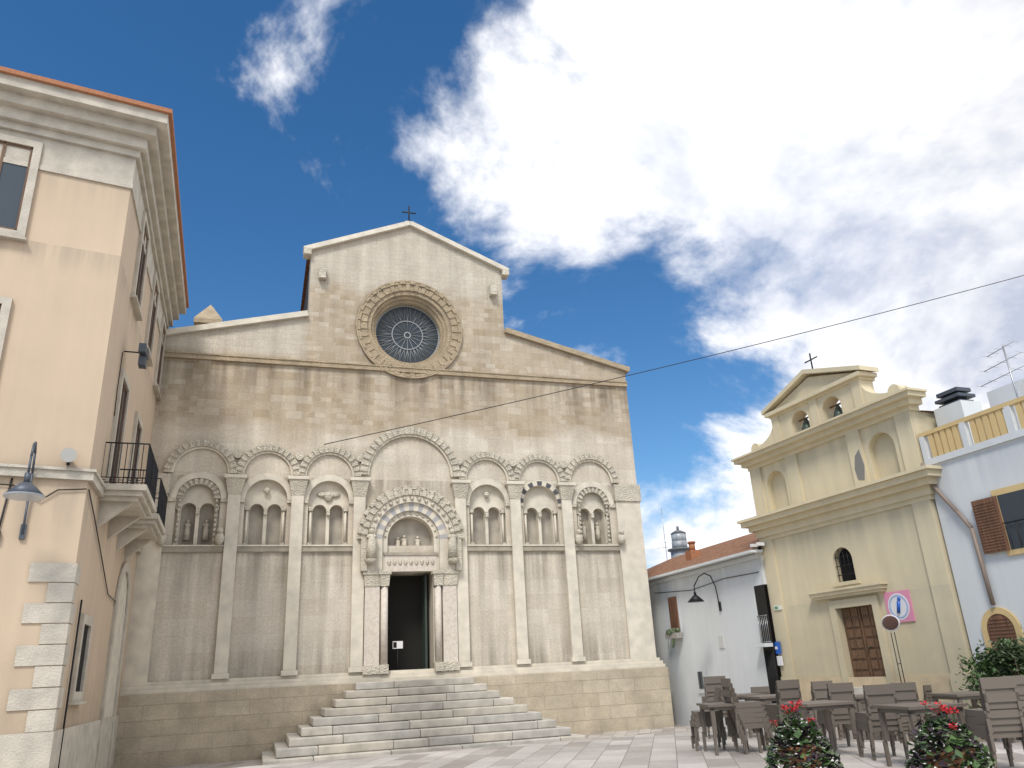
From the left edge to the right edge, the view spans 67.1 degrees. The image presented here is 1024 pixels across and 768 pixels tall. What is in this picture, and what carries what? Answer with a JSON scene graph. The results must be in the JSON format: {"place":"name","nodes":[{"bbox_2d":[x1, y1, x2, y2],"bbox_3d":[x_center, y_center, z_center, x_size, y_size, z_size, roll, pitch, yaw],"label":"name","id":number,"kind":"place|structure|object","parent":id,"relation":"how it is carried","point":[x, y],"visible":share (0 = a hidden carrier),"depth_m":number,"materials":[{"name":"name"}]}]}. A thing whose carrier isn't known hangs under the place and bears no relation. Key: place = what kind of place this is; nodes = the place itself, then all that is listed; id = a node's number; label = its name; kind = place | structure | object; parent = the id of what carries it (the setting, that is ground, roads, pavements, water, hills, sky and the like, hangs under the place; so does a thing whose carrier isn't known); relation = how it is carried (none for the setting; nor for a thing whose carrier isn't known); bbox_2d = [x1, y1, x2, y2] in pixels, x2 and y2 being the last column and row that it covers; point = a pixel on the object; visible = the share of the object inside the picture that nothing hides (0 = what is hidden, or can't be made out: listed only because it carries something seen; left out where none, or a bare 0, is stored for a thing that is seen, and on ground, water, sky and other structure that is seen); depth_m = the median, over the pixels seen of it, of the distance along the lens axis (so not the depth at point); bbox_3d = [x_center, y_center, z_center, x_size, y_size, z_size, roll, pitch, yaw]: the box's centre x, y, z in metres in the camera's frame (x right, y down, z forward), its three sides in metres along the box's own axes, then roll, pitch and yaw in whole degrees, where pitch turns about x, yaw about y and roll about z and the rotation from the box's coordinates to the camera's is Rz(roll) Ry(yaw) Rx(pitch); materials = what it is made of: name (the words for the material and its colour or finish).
{"place":"outdoors","nodes":[
{"label":"outdoors","id":0,"kind":"place"},
{"bbox_2d":[0,0,1023,568],"label":"sky","id":1,"kind":"structure","parent":0,"point":[656,183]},
{"bbox_2d":[156,725,1023,767],"bbox_3d":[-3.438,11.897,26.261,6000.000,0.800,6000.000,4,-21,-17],"label":"ground","id":2,"kind":"structure","parent":0,"point":[668,747],"depth_m":13.25,"materials":[{"name":"grey stone"}]},
{"bbox_2d":[0,133,130,767],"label":"building facade","id":3,"kind":"structure","parent":2,"relation":"on","point":[61,239],"depth_m":16.77,"materials":[{"name":"beige paint"}]},
{"bbox_2d":[0,66,188,345],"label":"cornice","id":4,"kind":"structure","parent":3,"relation":"on","point":[81,132],"depth_m":19.16,"materials":[{"name":"beige paint"}]},
{"bbox_2d":[49,190,167,767],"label":"wall","id":5,"kind":"structure","parent":2,"relation":"on","point":[122,525],"depth_m":19.72,"materials":[{"name":"beige paint"}]},
{"bbox_2d":[113,206,673,767],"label":"cathedral","id":6,"kind":"structure","parent":2,"relation":"on","point":[291,572],"depth_m":28.77,"materials":[{"name":"stone"}]},
{"bbox_2d":[324,275,1023,444],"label":"overhead wire","id":7,"kind":"object","parent":6,"relation":"attached to","point":[665,366],"visible":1,"depth_m":30.91,"materials":[{"name":"black metal"}]},
{"bbox_2d":[261,677,585,764],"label":"stone steps","id":8,"kind":"structure","parent":2,"relation":"on","point":[369,719],"depth_m":24.01,"materials":[{"name":"beige stone"}]},
{"bbox_2d":[647,533,781,731],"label":"white house","id":9,"kind":"structure","parent":2,"relation":"on","point":[711,611],"depth_m":27.72,"materials":[{"name":"paint"}]},
{"bbox_2d":[690,675,1023,766],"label":"cafe furniture","id":10,"kind":"object","parent":2,"relation":"on","point":[890,712],"visible":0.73,"depth_m":12.21,"materials":[{"name":"brown plastic"}]},
{"bbox_2d":[731,353,992,741],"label":"chapel","id":11,"kind":"structure","parent":2,"relation":"on","point":[844,525],"depth_m":21.94,"materials":[{"name":"beige paint"}]},
{"bbox_2d":[763,700,998,767],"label":"flowering plants","id":12,"kind":"object","parent":2,"relation":"on","point":[807,745],"visible":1,"depth_m":8.81,"materials":[{"name":"plant"}]},
{"bbox_2d":[881,615,904,682],"bbox_3d":[9.708,7.299,19.219,0.283,2.999,0.583,-6,-21,7],"label":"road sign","id":13,"kind":"object","parent":2,"relation":"on","point":[890,622],"visible":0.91,"depth_m":19.56,"materials":[{"name":"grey metal"}]},
{"bbox_2d":[918,341,1023,740],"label":"building","id":14,"kind":"structure","parent":2,"relation":"on","point":[978,488],"depth_m":18.41,"materials":[{"name":"white paint"}]},
{"bbox_2d":[954,633,1023,740],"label":"shrub","id":15,"kind":"object","parent":2,"relation":"on","point":[995,663],"visible":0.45,"depth_m":16.21,"materials":[{"name":"green plant"}]},
{"bbox_2d":[659,508,688,557],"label":"lighthouse","id":16,"kind":"object","parent":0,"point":[679,543],"visible":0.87,"depth_m":95.17,"materials":[{"name":"grey metal"}]}
]}

